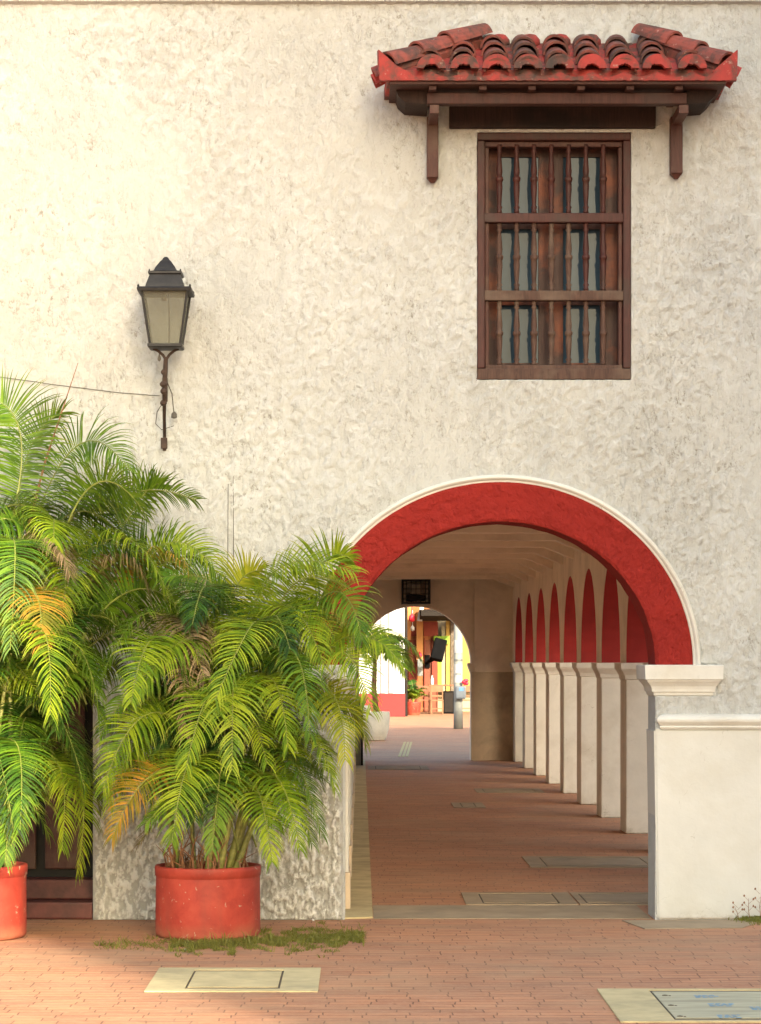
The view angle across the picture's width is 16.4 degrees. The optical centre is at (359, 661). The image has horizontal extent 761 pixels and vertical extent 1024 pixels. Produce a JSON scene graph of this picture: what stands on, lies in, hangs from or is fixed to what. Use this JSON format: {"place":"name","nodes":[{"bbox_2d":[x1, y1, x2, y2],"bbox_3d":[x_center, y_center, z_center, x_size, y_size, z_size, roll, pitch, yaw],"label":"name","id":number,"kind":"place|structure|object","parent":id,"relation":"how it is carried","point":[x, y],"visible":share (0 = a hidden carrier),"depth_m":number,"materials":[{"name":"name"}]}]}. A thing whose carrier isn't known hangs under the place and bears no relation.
{"place":"outdoors","nodes":[
{"label":"outdoors","id":0,"kind":"place"},
{"bbox_2d":[0,711,760,1023],"bbox_3d":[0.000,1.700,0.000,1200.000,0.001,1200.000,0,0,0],"label":"ground","id":1,"kind":"structure","parent":0,"point":[429,844],"depth_m":15.76,"materials":[{"name":"brick"}]},
{"bbox_2d":[0,363,232,940],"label":"potted palm","id":2,"kind":"object","parent":1,"relation":"on","point":[40,674],"visible":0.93,"depth_m":16.23,"materials":[{"name":"plant"}]},
{"bbox_2d":[93,919,366,957],"bbox_3d":[-0.506,1.661,15.961,2.137,0.078,1.644,0,0,-40],"label":"grass patch","id":3,"kind":"object","parent":1,"relation":"on","point":[353,936],"visible":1,"depth_m":15.91,"materials":[{"name":"green plant"}]},
{"bbox_2d":[144,968,320,991],"bbox_3d":[-0.663,1.696,14.083,0.894,0.007,1.038,0,0,0],"label":"utility cover","id":4,"kind":"object","parent":1,"relation":"on","point":[235,980],"visible":1,"depth_m":14.01,"materials":[{"name":"beige concrete"}]},
{"bbox_2d":[90,526,412,939],"bbox_3d":[-0.679,0.425,16.325,2.014,2.546,1.628,0,0,0],"label":"potted palm","id":5,"kind":"object","parent":1,"relation":"on","point":[215,893],"visible":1,"depth_m":16.00,"materials":[{"name":"plant"}]},
{"bbox_2d":[345,760,372,918],"bbox_3d":[-0.013,1.694,31.411,0.205,0.012,27.978,0,0,0],"label":"kerb strip","id":6,"kind":"object","parent":1,"relation":"on","point":[361,900],"visible":0.71,"depth_m":22.65,"materials":[{"name":"stone"}]},
{"bbox_2d":[355,699,362,764],"bbox_3d":[-0.032,1.154,43.395,0.162,1.066,0.610,0,0,0],"label":"utility cabinet","id":7,"kind":"object","parent":6,"relation":"on","point":[359,758],"visible":0.45,"depth_m":43.10,"materials":[{"name":"grey metal"}]},
{"bbox_2d":[0,0,760,919],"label":"arcade building","id":8,"kind":"structure","parent":1,"relation":"on","point":[474,326],"depth_m":17.37,"materials":[{"name":"paint"}]},
{"bbox_2d":[0,641,92,876],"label":"door","id":9,"kind":"structure","parent":8,"relation":"in","point":[41,859],"depth_m":17.82,"materials":[{"name":"brown wood"}]},
{"bbox_2d":[1,377,159,395],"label":"wall cable","id":10,"kind":"object","parent":8,"relation":"attached to","point":[84,388],"depth_m":17.37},
{"bbox_2d":[137,257,194,450],"bbox_3d":[-1.256,-2.006,17.143,0.352,1.234,0.478,0,0,0],"label":"wall lantern","id":11,"kind":"object","parent":8,"relation":"attached to","point":[164,282],"depth_m":17.02,"materials":[{"name":"black metal"}]},
{"bbox_2d":[233,481,233,583],"bbox_3d":[-0.834,-0.768,17.367,0.006,0.916,0.006,0,0,0],"label":"wire","id":12,"kind":"object","parent":8,"relation":"attached to","point":[233,527],"visible":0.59,"depth_m":17.36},
{"bbox_2d":[401,579,430,603],"bbox_3d":[0.961,-1.290,45.350,0.498,0.590,0.300,0,0,0],"label":"barred window grille","id":13,"kind":"object","parent":8,"relation":"attached to","point":[415,591],"visible":0.97,"depth_m":45.22,"materials":[{"name":"black metal"}]},
{"bbox_2d":[449,106,655,380],"bbox_3d":[1.266,-2.756,17.475,1.358,1.805,0.300,0,0,0],"label":"window","id":14,"kind":"structure","parent":8,"relation":"in","point":[554,209],"depth_m":17.41,"materials":[{"name":"brown wood"}]},
{"bbox_2d":[361,633,423,740],"bbox_3d":[0.361,0.528,57.030,2.098,2.339,2.094,0,0,0],"label":"planter palm","id":15,"kind":"object","parent":1,"relation":"on","point":[380,729],"visible":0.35,"depth_m":56.80,"materials":[{"name":"green plant"}]},
{"bbox_2d":[368,766,428,769],"bbox_3d":[0.608,1.696,42.307,0.967,0.006,1.596,0,0,0],"label":"utility cover","id":16,"kind":"object","parent":1,"relation":"on","point":[398,768],"visible":1,"depth_m":42.04,"materials":[{"name":"grey concrete"}]},
{"bbox_2d":[398,742,405,756],"bbox_3d":[0.830,1.696,51.650,0.047,0.005,8.705,0,0,2],"label":"tactile strip","id":17,"kind":"object","parent":1,"relation":"on","point":[401,750],"visible":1,"depth_m":50.76,"materials":[{"name":"beige concrete"}]},
{"bbox_2d":[402,742,408,756],"bbox_3d":[0.900,1.696,51.650,0.043,0.005,8.705,0,0,2],"label":"tactile strip","id":18,"kind":"object","parent":1,"relation":"on","point":[404,752],"visible":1,"depth_m":51.05,"materials":[{"name":"beige concrete"}]},
{"bbox_2d":[406,742,411,756],"bbox_3d":[0.964,1.696,51.650,0.043,0.005,8.705,0,0,2],"label":"tactile strip","id":19,"kind":"object","parent":1,"relation":"on","point":[408,750],"visible":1,"depth_m":51.05,"materials":[{"name":"beige concrete"}]},
{"bbox_2d":[408,679,427,714],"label":"potted plant","id":20,"kind":"object","parent":1,"relation":"on","point":[414,693],"visible":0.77,"depth_m":84.33,"materials":[{"name":"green plant"}]},
{"bbox_2d":[417,685,429,713],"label":"chair","id":21,"kind":"object","parent":1,"relation":"on","point":[428,691],"visible":0.75,"depth_m":86.66,"materials":[{"name":"brown wood"}]},
{"bbox_2d":[430,685,443,713],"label":"chair","id":22,"kind":"object","parent":1,"relation":"on","point":[436,688],"visible":1,"depth_m":86.16,"materials":[{"name":"brown wood"}]},
{"bbox_2d":[430,685,453,712],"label":"cafe table","id":23,"kind":"object","parent":1,"relation":"on","point":[430,693],"visible":0.27,"depth_m":87.25,"materials":[{"name":"brown wood"}]},
{"bbox_2d":[443,691,453,713],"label":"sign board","id":24,"kind":"object","parent":1,"relation":"on","point":[448,702],"visible":1,"depth_m":86.59,"materials":[{"name":"black plastic"}]},
{"bbox_2d":[453,624,462,728],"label":"street pole","id":25,"kind":"object","parent":1,"relation":"on","point":[458,675],"visible":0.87,"depth_m":66.90,"materials":[{"name":"white metal"}]},
{"bbox_2d":[455,686,465,698],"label":"meter box","id":26,"kind":"object","parent":25,"relation":"attached to","point":[460,692],"visible":1,"depth_m":66.70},
{"bbox_2d":[462,679,468,685],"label":"red flower","id":27,"kind":"object","parent":26,"relation":"on","point":[464,682],"visible":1,"depth_m":66.76,"materials":[{"name":"red plant"}]},
{"bbox_2d":[463,686,469,708],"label":"chair","id":28,"kind":"object","parent":1,"relation":"on","point":[467,688],"visible":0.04,"depth_m":86.66,"materials":[{"name":"brown wood"}]},
{"bbox_2d":[451,802,485,807],"bbox_3d":[1.281,1.696,31.249,0.373,0.006,1.089,0,0,0],"label":"utility cover","id":29,"kind":"object","parent":1,"relation":"on","point":[467,805],"visible":1,"depth_m":31.21,"materials":[{"name":"grey concrete"}]},
{"bbox_2d":[474,788,544,792],"bbox_3d":[1.961,1.696,34.760,0.878,0.006,1.078,0,0,0],"label":"utility cover","id":30,"kind":"object","parent":1,"relation":"on","point":[507,790],"visible":1,"depth_m":34.75,"materials":[{"name":"grey concrete"}]},
{"bbox_2d":[373,905,650,918],"bbox_3d":[1.008,1.697,17.910,1.835,0.004,0.940,0,0,0],"label":"threshold strip","id":31,"kind":"object","parent":1,"relation":"on","point":[508,912],"visible":1,"depth_m":17.84,"materials":[{"name":"grey concrete"}]},
{"bbox_2d":[461,892,577,904],"bbox_3d":[1.133,1.695,18.887,0.784,0.008,0.955,0,0,0],"label":"utility cover","id":32,"kind":"object","parent":1,"relation":"on","point":[517,898],"visible":1,"depth_m":18.86,"materials":[{"name":"grey concrete"}]},
{"bbox_2d":[522,856,647,867],"bbox_3d":[1.985,1.696,22.375,1.150,0.006,1.228,0,0,0],"label":"utility cover","id":33,"kind":"object","parent":1,"relation":"on","point":[586,861],"visible":0.79,"depth_m":22.38,"materials":[{"name":"grey concrete"}]},
{"bbox_2d":[570,892,647,904],"bbox_3d":[1.870,1.695,18.887,0.661,0.008,0.955,0,0,0],"label":"utility cover","id":34,"kind":"object","parent":1,"relation":"on","point":[610,898],"visible":0.66,"depth_m":18.86,"materials":[{"name":"grey concrete"}]},
{"bbox_2d":[597,988,760,1022],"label":"utility cover","id":35,"kind":"object","parent":1,"relation":"on","point":[684,1005],"visible":1,"depth_m":13.03,"materials":[{"name":"beige concrete"}]},
{"bbox_2d":[622,920,758,928],"bbox_3d":[2.186,1.696,17.034,0.932,0.005,0.550,0,0,0],"label":"pier footing","id":36,"kind":"object","parent":1,"relation":"on","point":[684,924],"visible":1,"depth_m":17.02,"materials":[{"name":"grey concrete"}]},
{"bbox_2d":[732,901,742,918],"bbox_3d":[2.475,1.634,17.284,0.074,0.133,0.019,0,0,0],"label":"weed stalk","id":37,"kind":"object","parent":1,"relation":"on","point":[735,908],"visible":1,"depth_m":17.28,"materials":[{"name":"brown plant"}]},
{"bbox_2d":[728,915,760,925],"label":"weed tuft","id":38,"kind":"object","parent":1,"relation":"on","point":[755,918],"visible":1,"depth_m":17.24,"materials":[{"name":"green plant"}]},
{"bbox_2d":[743,894,753,916],"bbox_3d":[2.548,1.612,17.284,0.074,0.177,0.019,0,0,0],"label":"weed stalk","id":39,"kind":"object","parent":1,"relation":"on","point":[748,904],"visible":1,"depth_m":17.28,"materials":[{"name":"brown plant"}]},
{"bbox_2d":[359,607,407,716],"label":"white building","id":40,"kind":"structure","parent":0,"point":[392,689],"depth_m":81.97,"materials":[{"name":"paint"}]},
{"bbox_2d":[408,607,469,711],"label":"orange building","id":41,"kind":"structure","parent":0,"point":[431,626],"depth_m":89.94,"materials":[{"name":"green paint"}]},
{"bbox_2d":[409,613,414,621],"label":"paper lantern","id":42,"kind":"object","parent":41,"relation":"hanging from","point":[411,617],"visible":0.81,"depth_m":89.33,"materials":[{"name":"red paper"}]},
{"bbox_2d":[409,640,416,701],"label":"door","id":43,"kind":"structure","parent":41,"relation":"in","point":[414,676],"depth_m":89.95,"materials":[{"name":"red wood"}]},
{"bbox_2d":[417,659,422,675],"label":"menu board","id":44,"kind":"object","parent":41,"relation":"attached to","point":[419,668],"visible":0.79,"depth_m":89.58,"materials":[{"name":"white metal"}]},
{"bbox_2d":[417,607,423,620],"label":"tube lamp","id":45,"kind":"object","parent":41,"relation":"hanging from","point":[418,617],"visible":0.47,"depth_m":88.94,"materials":[{"name":"white plastic"}]},
{"bbox_2d":[424,638,430,711],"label":"door","id":46,"kind":"structure","parent":41,"relation":"in","point":[427,643],"depth_m":89.95,"materials":[{"name":"wood"}]},
{"bbox_2d":[431,638,437,711],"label":"door","id":47,"kind":"structure","parent":41,"relation":"in","point":[434,703],"depth_m":89.95,"materials":[{"name":"wood"}]},
{"bbox_2d":[425,638,446,667],"bbox_3d":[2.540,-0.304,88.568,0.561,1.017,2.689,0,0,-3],"label":"loudspeaker","id":48,"kind":"object","parent":41,"relation":"attached to","point":[438,649],"visible":1,"depth_m":87.33,"materials":[{"name":"black plastic"}]}
]}

